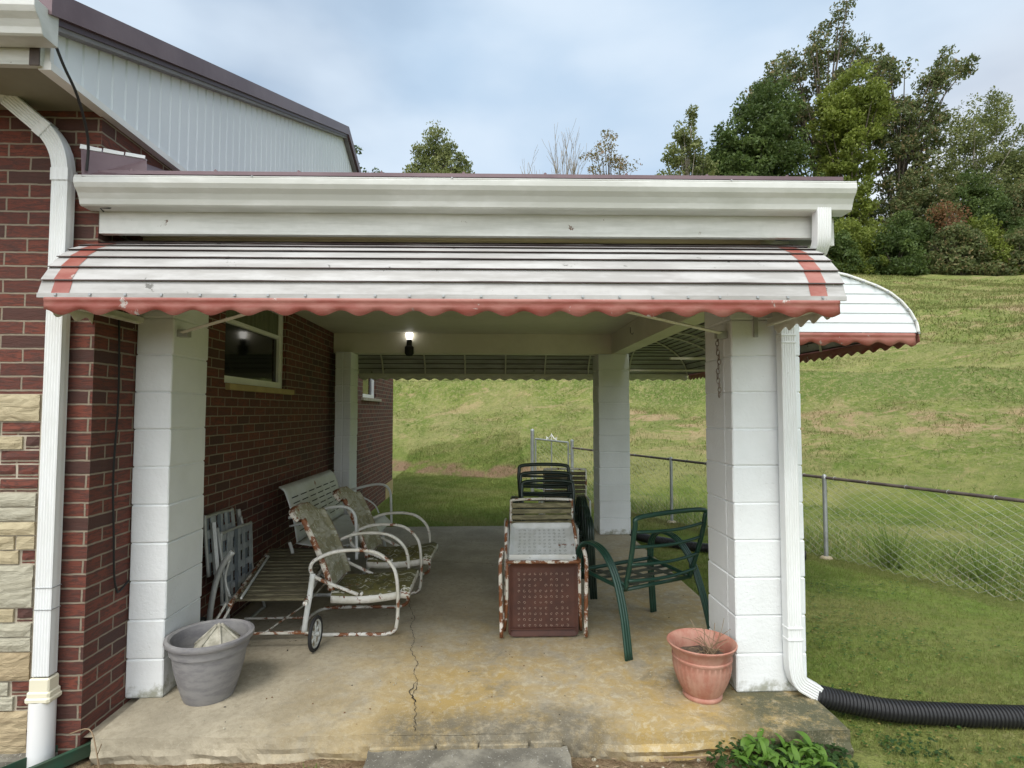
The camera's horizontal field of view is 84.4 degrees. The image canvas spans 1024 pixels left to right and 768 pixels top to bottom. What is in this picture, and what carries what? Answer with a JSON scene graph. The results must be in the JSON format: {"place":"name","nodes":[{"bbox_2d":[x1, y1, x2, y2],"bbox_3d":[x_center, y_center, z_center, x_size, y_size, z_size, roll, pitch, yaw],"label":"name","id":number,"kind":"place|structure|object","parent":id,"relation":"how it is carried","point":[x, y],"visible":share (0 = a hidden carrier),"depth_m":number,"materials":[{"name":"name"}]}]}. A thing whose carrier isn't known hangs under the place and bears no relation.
{"place":"outdoors","nodes":[
{"label":"outdoors","id":0,"kind":"place"},
{"bbox_2d":[84,526,853,765],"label":"patio slab","id":1,"kind":"structure","parent":0,"point":[593,709],"depth_m":3.07,"materials":[{"name":"concrete"}]},
{"bbox_2d":[125,310,208,697],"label":"block pillar","id":2,"kind":"structure","parent":1,"relation":"on","point":[165,591],"depth_m":3.07,"materials":[{"name":"white concrete"}]},
{"bbox_2d":[163,618,254,706],"bbox_3d":[-1.626,1.504,3.038,0.438,0.329,0.438,0,-3,-2],"label":"grey planter","id":3,"kind":"object","parent":1,"relation":"on","point":[206,676],"visible":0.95,"depth_m":2.92,"materials":[{"name":"plastic"}]},
{"bbox_2d":[193,623,239,647],"bbox_3d":[-1.579,1.389,3.040,0.259,0.190,0.236,0,-3,-2],"label":"pagoda ornament","id":4,"kind":"object","parent":3,"relation":"on","point":[218,633],"visible":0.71,"depth_m":3.01,"materials":[{"name":"stone"}]},
{"bbox_2d":[203,508,265,620],"bbox_3d":[-1.965,1.291,4.000,0.181,0.845,0.727,0,-3,-2],"label":"folded lawn chair","id":5,"kind":"object","parent":1,"relation":"on","point":[239,543],"visible":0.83,"depth_m":3.91,"materials":[{"name":"grey metal"}]},
{"bbox_2d":[200,548,324,651],"bbox_3d":[-1.650,1.408,4.151,0.805,0.633,1.342,0,-3,-2],"label":"slatted chaise","id":6,"kind":"object","parent":1,"relation":"on","point":[280,574],"visible":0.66,"depth_m":3.81,"materials":[{"name":"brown metal"}]},
{"bbox_2d":[279,470,392,596],"bbox_3d":[-1.613,1.336,5.385,0.690,0.894,1.468,0,-3,-1],"label":"glider bench","id":7,"kind":"object","parent":1,"relation":"on","point":[316,490],"visible":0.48,"depth_m":5.36,"materials":[{"name":"white metal"}]},
{"bbox_2d":[334,352,357,517],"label":"block pillar","id":8,"kind":"structure","parent":1,"relation":"on","point":[346,416],"depth_m":6.77,"materials":[{"name":"white concrete"}]},
{"bbox_2d":[289,502,418,636],"bbox_3d":[-1.138,1.297,4.105,0.857,0.848,0.569,0,-3,-2],"label":"metal lawn chair","id":9,"kind":"object","parent":1,"relation":"on","point":[325,539],"visible":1,"depth_m":3.99,"materials":[{"name":"white metal"}]},
{"bbox_2d":[332,486,437,594],"bbox_3d":[-1.108,1.339,4.973,0.857,0.848,0.569,0,-3,0],"label":"metal lawn chair","id":10,"kind":"object","parent":1,"relation":"on","point":[420,554],"visible":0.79,"depth_m":4.87,"materials":[{"name":"white metal"}]},
{"bbox_2d":[156,536,808,728],"bbox_3d":[-0.262,1.759,5.001,3.416,0.004,4.507,0,-3,-2],"label":"grit","id":11,"kind":"object","parent":1,"relation":"on","point":[436,661],"visible":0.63,"depth_m":3.25,"materials":[{"name":"brown gravel"}]},
{"bbox_2d":[504,497,578,581],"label":"strap lawn chair","id":12,"kind":"object","parent":1,"relation":"on","point":[544,515],"visible":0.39,"depth_m":4.37,"materials":[{"name":"white metal"}]},
{"bbox_2d":[498,519,587,637],"bbox_3d":[0.207,1.345,3.986,0.606,0.719,0.424,0,-3,-1],"label":"rusty folding chair","id":13,"kind":"object","parent":1,"relation":"on","point":[542,592],"visible":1,"depth_m":3.83,"materials":[{"name":"metal"}]},
{"bbox_2d":[514,479,597,598],"bbox_3d":[0.329,1.282,4.778,0.701,0.886,0.595,0,-3,-2],"label":"patio chair","id":14,"kind":"object","parent":1,"relation":"on","point":[591,558],"visible":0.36,"depth_m":4.68,"materials":[{"name":"green paint"}]},
{"bbox_2d":[509,471,590,587],"bbox_3d":[0.318,1.221,4.866,0.701,0.886,0.595,0,-3,-2],"label":"patio chair","id":15,"kind":"object","parent":14,"relation":"on","point":[586,512],"visible":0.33,"depth_m":5.13,"materials":[{"name":"green paint"}]},
{"bbox_2d":[508,463,587,561],"bbox_3d":[0.306,1.160,4.953,0.701,0.886,0.595,0,-3,-2],"label":"patio chair","id":16,"kind":"object","parent":15,"relation":"on","point":[581,500],"visible":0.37,"depth_m":5.20,"materials":[{"name":"green paint"}]},
{"bbox_2d":[539,468,590,511],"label":"strap lawn chair","id":17,"kind":"object","parent":1,"relation":"on","point":[580,492],"visible":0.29,"depth_m":5.74,"materials":[{"name":"white metal"}]},
{"bbox_2d":[593,354,630,534],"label":"block pillar","id":18,"kind":"structure","parent":1,"relation":"on","point":[611,447],"depth_m":7.02,"materials":[{"name":"white concrete"}]},
{"bbox_2d":[576,507,709,660],"bbox_3d":[0.902,1.269,3.887,0.801,0.886,0.595,2,-3,-30],"label":"patio chair","id":19,"kind":"object","parent":1,"relation":"on","point":[619,584],"visible":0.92,"depth_m":3.76,"materials":[{"name":"green paint"}]},
{"bbox_2d":[666,619,737,704],"bbox_3d":[1.021,1.468,3.029,0.364,0.400,0.379,0,-3,-2],"label":"terracotta planter","id":20,"kind":"object","parent":1,"relation":"on","point":[702,659],"visible":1,"depth_m":2.94,"materials":[{"name":"ceramic"}]},
{"bbox_2d":[704,312,806,691],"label":"block pillar","id":21,"kind":"structure","parent":1,"relation":"on","point":[744,541],"depth_m":3.13,"materials":[{"name":"white concrete"}]},
{"bbox_2d":[371,431,707,534],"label":"back lawn grass","id":22,"kind":"structure","parent":0,"point":[461,488],"depth_m":11.26,"materials":[{"name":"green plant"}]},
{"bbox_2d":[64,274,1023,767],"bbox_3d":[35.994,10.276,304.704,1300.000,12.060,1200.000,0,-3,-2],"label":"ground","id":23,"kind":"structure","parent":0,"point":[438,396],"depth_m":11.43,"materials":[{"name":"green plant"}]},
{"bbox_2d":[1,742,90,767],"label":"edging","id":24,"kind":"object","parent":23,"relation":"on","point":[72,756],"depth_m":2.58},
{"bbox_2d":[70,728,101,767],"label":"dry stalk","id":25,"kind":"object","parent":23,"relation":"on","point":[98,763],"visible":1,"depth_m":2.58,"materials":[{"name":"beige plant"}]},
{"bbox_2d":[0,0,392,767],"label":"brick house","id":26,"kind":"structure","parent":23,"relation":"on","point":[270,382],"depth_m":2.89,"materials":[{"name":"brick"}]},
{"bbox_2d":[0,0,58,47],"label":"eave gutter","id":27,"kind":"object","parent":26,"relation":"attached to","point":[30,23],"visible":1,"depth_m":2.31,"materials":[{"name":"paint"}]},
{"bbox_2d":[55,48,89,170],"bbox_3d":[-1.972,-1.290,2.533,0.062,0.546,0.334,0,-3,-7],"label":"roof cable","id":28,"kind":"object","parent":27,"relation":"hanging from","point":[80,107],"visible":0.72,"depth_m":2.57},
{"bbox_2d":[0,95,76,767],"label":"house downspout","id":29,"kind":"object","parent":26,"relation":"attached to","point":[44,693],"visible":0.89,"depth_m":2.65,"materials":[{"name":"paint"}]},
{"bbox_2d":[112,320,129,592],"bbox_3d":[-2.038,0.374,2.962,0.016,1.422,0.162,0,-3,-5],"label":"wall cable","id":30,"kind":"object","parent":26,"relation":"attached to","point":[113,476],"depth_m":2.89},
{"bbox_2d":[224,310,282,388],"bbox_3d":[-2.182,-0.352,4.745,0.075,0.740,1.245,0,-3,-2],"label":"window","id":31,"kind":"structure","parent":26,"relation":"in","point":[253,343],"depth_m":4.80,"materials":[{"name":"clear glass"}]},
{"bbox_2d":[363,378,373,397],"bbox_3d":[-2.359,-0.283,9.136,0.075,1.015,1.010,0,-3,-2],"label":"window","id":32,"kind":"structure","parent":26,"relation":"in","point":[368,385],"depth_m":9.33,"materials":[{"name":"white glass"}]},
{"bbox_2d":[97,168,842,355],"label":"porch roof","id":33,"kind":"structure","parent":26,"relation":"attached to","point":[562,333],"depth_m":2.86,"materials":[{"name":"paint"}]},
{"bbox_2d":[77,144,164,174],"bbox_3d":[-1.911,-1.131,3.265,0.345,0.366,1.166,0,-3,-2],"label":"roof flashing","id":34,"kind":"object","parent":33,"relation":"attached to","point":[104,159],"visible":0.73,"depth_m":2.76,"materials":[{"name":"red metal"}]},
{"bbox_2d":[405,332,413,355],"bbox_3d":[-1.266,-0.500,6.961,0.110,0.320,0.110,0,-3,-2],"label":"porch lamp","id":35,"kind":"object","parent":33,"relation":"attached to","point":[409,349],"visible":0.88,"depth_m":6.93,"materials":[{"name":"black metal"}]},
{"bbox_2d":[36,240,846,338],"bbox_3d":[-0.293,-0.527,2.858,3.602,0.505,0.691,0,-3,-1],"label":"front awning","id":36,"kind":"object","parent":33,"relation":"attached to","point":[789,287],"visible":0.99,"depth_m":2.56,"materials":[{"name":"paint"}]},
{"bbox_2d":[715,339,720,397],"bbox_3d":[1.192,-0.100,3.265,0.024,0.365,0.044,0,-3,-2],"label":"hanging chain","id":37,"kind":"object","parent":36,"relation":"hanging from","point":[718,359],"visible":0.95,"depth_m":3.26,"materials":[{"name":"grey metal"}]},
{"bbox_2d":[73,175,856,216],"bbox_3d":[-0.199,-0.924,2.768,3.753,0.140,0.132,0,-3,-1],"label":"porch gutter","id":38,"kind":"object","parent":33,"relation":"attached to","point":[257,194],"visible":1,"depth_m":2.73,"materials":[{"name":"paint"}]},
{"bbox_2d":[776,207,831,700],"bbox_3d":[1.563,0.406,2.912,0.187,2.540,0.388,0,-3,-2],"label":"pillar downspout","id":39,"kind":"object","parent":38,"relation":"attached to","point":[800,681],"visible":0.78,"depth_m":3.03,"materials":[{"name":"paint"}]},
{"bbox_2d":[358,341,686,380],"bbox_3d":[0.208,-0.327,7.814,4.779,0.518,0.779,0,-3,-2],"label":"awning","id":40,"kind":"object","parent":33,"relation":"attached to","point":[502,367],"visible":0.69,"depth_m":8.12,"materials":[{"name":"paint"}]},
{"bbox_2d":[629,272,919,379],"bbox_3d":[2.095,-0.439,6.034,1.165,0.578,4.475,0,-3,-2],"label":"side awning","id":41,"kind":"object","parent":33,"relation":"attached to","point":[872,317],"visible":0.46,"depth_m":3.83,"materials":[{"name":"paint"}]},
{"bbox_2d":[354,145,383,172],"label":"broadleaf tree","id":42,"kind":"object","parent":23,"relation":"on","point":[359,153],"visible":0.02,"depth_m":43.28,"materials":[{"name":"green plant"}]},
{"bbox_2d":[402,119,470,172],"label":"broadleaf tree","id":43,"kind":"object","parent":23,"relation":"on","point":[439,161],"visible":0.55,"depth_m":53.13,"materials":[{"name":"green plant"}]},
{"bbox_2d":[363,738,571,767],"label":"step slab","id":44,"kind":"structure","parent":23,"relation":"on","point":[546,753],"depth_m":2.60,"materials":[{"name":"concrete"}]},
{"bbox_2d":[464,161,474,173],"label":"sapling tree","id":45,"kind":"object","parent":23,"relation":"on","point":[470,167],"visible":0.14,"depth_m":55.10,"materials":[{"name":"green plant"}]},
{"bbox_2d":[217,753,804,767],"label":"straw litter","id":46,"kind":"object","parent":23,"relation":"on","point":[577,762],"visible":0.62,"depth_m":2.62,"materials":[{"name":"brown plant"}]},
{"bbox_2d":[520,147,539,173],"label":"bare tree","id":47,"kind":"object","parent":23,"relation":"on","point":[529,166],"visible":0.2,"depth_m":56.18,"materials":[{"name":"grey plant"}]},
{"bbox_2d":[542,120,588,173],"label":"bare tree","id":48,"kind":"object","parent":23,"relation":"on","point":[573,170],"visible":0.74,"depth_m":52.34,"materials":[{"name":"grey plant"}]},
{"bbox_2d":[321,758,812,767],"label":"pebbles","id":49,"kind":"object","parent":23,"relation":"on","point":[595,759],"visible":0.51,"depth_m":2.66,"materials":[{"name":"grey stone"}]},
{"bbox_2d":[579,129,642,174],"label":"sparse tree","id":50,"kind":"object","parent":23,"relation":"on","point":[610,160],"visible":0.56,"depth_m":54.65,"materials":[{"name":"green plant"}]},
{"bbox_2d":[656,104,718,175],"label":"sycamore tree","id":51,"kind":"object","parent":23,"relation":"on","point":[686,157],"visible":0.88,"depth_m":44.40,"materials":[{"name":"green plant"}]},
{"bbox_2d":[664,756,729,758],"bbox_3d":[0.868,1.750,2.646,0.312,0.020,0.021,0,-3,1],"label":"dry stick","id":52,"kind":"object","parent":23,"relation":"on","point":[668,757],"visible":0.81,"depth_m":2.64,"materials":[{"name":"brown wood"}]},
{"bbox_2d":[393,321,1023,486],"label":"hill grass","id":53,"kind":"structure","parent":23,"relation":"on","point":[831,432],"depth_m":14.93,"materials":[{"name":"green plant"}]},
{"bbox_2d":[629,530,805,559],"bbox_3d":[2.314,1.881,6.594,1.994,0.149,0.268,-1,-3,28],"label":"drain hose","id":54,"kind":"object","parent":23,"relation":"on","point":[691,545],"visible":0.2,"depth_m":6.76,"materials":[{"name":"black plastic"}]},
{"bbox_2d":[690,72,824,176],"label":"broadleaf tree","id":55,"kind":"object","parent":23,"relation":"on","point":[760,148],"visible":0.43,"depth_m":45.52,"materials":[{"name":"green plant"}]},
{"bbox_2d":[705,737,859,767],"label":"ivy patch","id":56,"kind":"object","parent":23,"relation":"on","point":[721,762],"visible":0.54,"depth_m":2.60,"materials":[{"name":"green plant"}]},
{"bbox_2d":[541,433,1023,602],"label":"roadside weeds","id":57,"kind":"object","parent":23,"relation":"on","point":[818,541],"visible":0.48,"depth_m":6.91,"materials":[{"name":"green plant"}]},
{"bbox_2d":[729,728,836,767],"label":"broadleaf plant","id":58,"kind":"object","parent":23,"relation":"on","point":[809,749],"visible":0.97,"depth_m":2.57,"materials":[{"name":"green plant"}]},
{"bbox_2d":[570,439,1023,600],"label":"chain link fence","id":59,"kind":"object","parent":23,"relation":"on","point":[823,477],"visible":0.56,"depth_m":6.05,"materials":[{"name":"metal"}]},
{"bbox_2d":[530,429,570,491],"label":"chain link gate","id":60,"kind":"structure","parent":59,"relation":"attached to","point":[532,447],"depth_m":11.09,"materials":[{"name":"metal"}]},
{"bbox_2d":[739,0,901,174],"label":"oak tree","id":61,"kind":"object","parent":23,"relation":"on","point":[817,62],"visible":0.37,"depth_m":51.05,"materials":[{"name":"green plant"}]},
{"bbox_2d":[832,217,854,270],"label":"shrub","id":62,"kind":"object","parent":23,"relation":"on","point":[835,218],"depth_m":43.27,"materials":[{"name":"green plant"}]},
{"bbox_2d":[826,229,866,273],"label":"shrub","id":63,"kind":"object","parent":23,"relation":"on","point":[847,252],"visible":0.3,"depth_m":40.40,"materials":[{"name":"green plant"}]},
{"bbox_2d":[804,59,899,242],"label":"vine covered tree","id":64,"kind":"object","parent":23,"relation":"on","point":[846,116],"visible":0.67,"depth_m":45.22,"materials":[{"name":"green plant"}]},
{"bbox_2d":[826,216,890,275],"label":"shrub","id":65,"kind":"object","parent":23,"relation":"on","point":[865,234],"visible":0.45,"depth_m":41.28,"materials":[{"name":"green plant"}]},
{"bbox_2d":[842,501,938,570],"bbox_3d":[3.936,1.612,5.980,0.849,0.659,0.776,0,-3,-2],"label":"grass clump","id":66,"kind":"object","parent":23,"relation":"on","point":[893,563],"visible":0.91,"depth_m":5.92,"materials":[{"name":"green plant"}]},
{"bbox_2d":[860,223,933,275],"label":"shrub","id":67,"kind":"object","parent":23,"relation":"on","point":[908,264],"visible":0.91,"depth_m":40.42,"materials":[{"name":"green plant"}]},
{"bbox_2d":[877,209,943,274],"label":"shrub","id":68,"kind":"object","parent":23,"relation":"on","point":[923,232],"visible":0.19,"depth_m":42.34,"materials":[{"name":"green plant"}]},
{"bbox_2d":[805,579,1023,767],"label":"lawn clover","id":69,"kind":"object","parent":23,"relation":"on","point":[916,730],"visible":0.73,"depth_m":3.75,"materials":[{"name":"green plant"}]},
{"bbox_2d":[878,732,954,759],"bbox_3d":[1.940,1.757,2.722,0.323,0.071,0.199,0,-3,-2],"label":"lawn weed","id":70,"kind":"object","parent":23,"relation":"on","point":[915,752],"visible":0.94,"depth_m":2.71,"materials":[{"name":"green plant"}]},
{"bbox_2d":[818,684,1023,729],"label":"drain hose","id":71,"kind":"object","parent":23,"relation":"on","point":[972,715],"visible":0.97,"depth_m":2.93,"materials":[{"name":"black plastic"}]},
{"bbox_2d":[862,44,980,232],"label":"spreading tree","id":72,"kind":"object","parent":23,"relation":"on","point":[905,144],"visible":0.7,"depth_m":48.86,"materials":[{"name":"green plant"}]},
{"bbox_2d":[878,166,965,274],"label":"shrub","id":73,"kind":"object","parent":23,"relation":"on","point":[923,199],"visible":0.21,"depth_m":44.84,"materials":[{"name":"green plant"}]},
{"bbox_2d":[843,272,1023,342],"bbox_3d":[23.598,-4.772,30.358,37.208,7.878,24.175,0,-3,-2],"label":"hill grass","id":74,"kind":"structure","parent":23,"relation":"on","point":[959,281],"depth_m":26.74,"materials":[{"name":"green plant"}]},
{"bbox_2d":[924,199,974,252],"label":"shrub","id":75,"kind":"object","parent":23,"relation":"on","point":[944,215],"visible":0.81,"depth_m":42.45,"materials":[{"name":"brown plant"}]},
{"bbox_2d":[922,220,1003,275],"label":"shrub","id":76,"kind":"object","parent":23,"relation":"on","point":[955,261],"visible":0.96,"depth_m":40.38,"materials":[{"name":"green plant"}]},
{"bbox_2d":[914,85,1023,227],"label":"feathery tree","id":77,"kind":"object","parent":23,"relation":"on","point":[949,172],"visible":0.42,"depth_m":48.02,"materials":[{"name":"green plant"}]},
{"bbox_2d":[936,168,1022,248],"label":"shrub","id":78,"kind":"object","parent":23,"relation":"on","point":[975,194],"visible":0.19,"depth_m":44.90,"materials":[{"name":"green plant"}]},
{"bbox_2d":[950,524,1021,584],"bbox_3d":[4.497,1.651,5.458,0.577,0.530,0.549,0,-3,-2],"label":"grass clump","id":79,"kind":"object","parent":23,"relation":"on","point":[982,566],"visible":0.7,"depth_m":5.46,"materials":[{"name":"green plant"}]},
{"bbox_2d":[955,213,1023,274],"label":"shrub","id":80,"kind":"object","parent":23,"relation":"on","point":[992,233],"visible":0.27,"depth_m":41.25,"materials":[{"name":"green plant"}]},
{"bbox_2d":[984,226,1023,275],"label":"shrub","id":81,"kind":"object","parent":23,"relation":"on","point":[1016,240],"visible":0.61,"depth_m":40.87,"materials":[{"name":"green plant"}]},
{"bbox_2d":[994,179,1023,236],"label":"shrub","id":82,"kind":"object","parent":23,"relation":"on","point":[1018,201],"visible":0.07,"depth_m":46.01,"materials":[{"name":"green plant"}]},
{"bbox_2d":[996,216,1023,267],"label":"shrub","id":83,"kind":"object","parent":23,"relation":"on","point":[1013,229],"visible":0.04,"depth_m":43.33,"materials":[{"name":"green plant"}]},
{"bbox_2d":[997,145,1023,226],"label":"broadleaf tree","id":84,"kind":"object","parent":23,"relation":"on","point":[1017,177],"visible":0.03,"depth_m":50.52,"materials":[{"name":"green plant"}]},
{"bbox_2d":[75,0,1023,231],"label":"sky","id":85,"kind":"structure","parent":0,"point":[498,75],"materials":[{"name":"blue"}]},
{"bbox_2d":[639,528,1023,767],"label":"lawn grass","id":86,"kind":"structure","parent":0,"point":[1002,663],"depth_m":3.76,"materials":[{"name":"green plant"}]}
]}

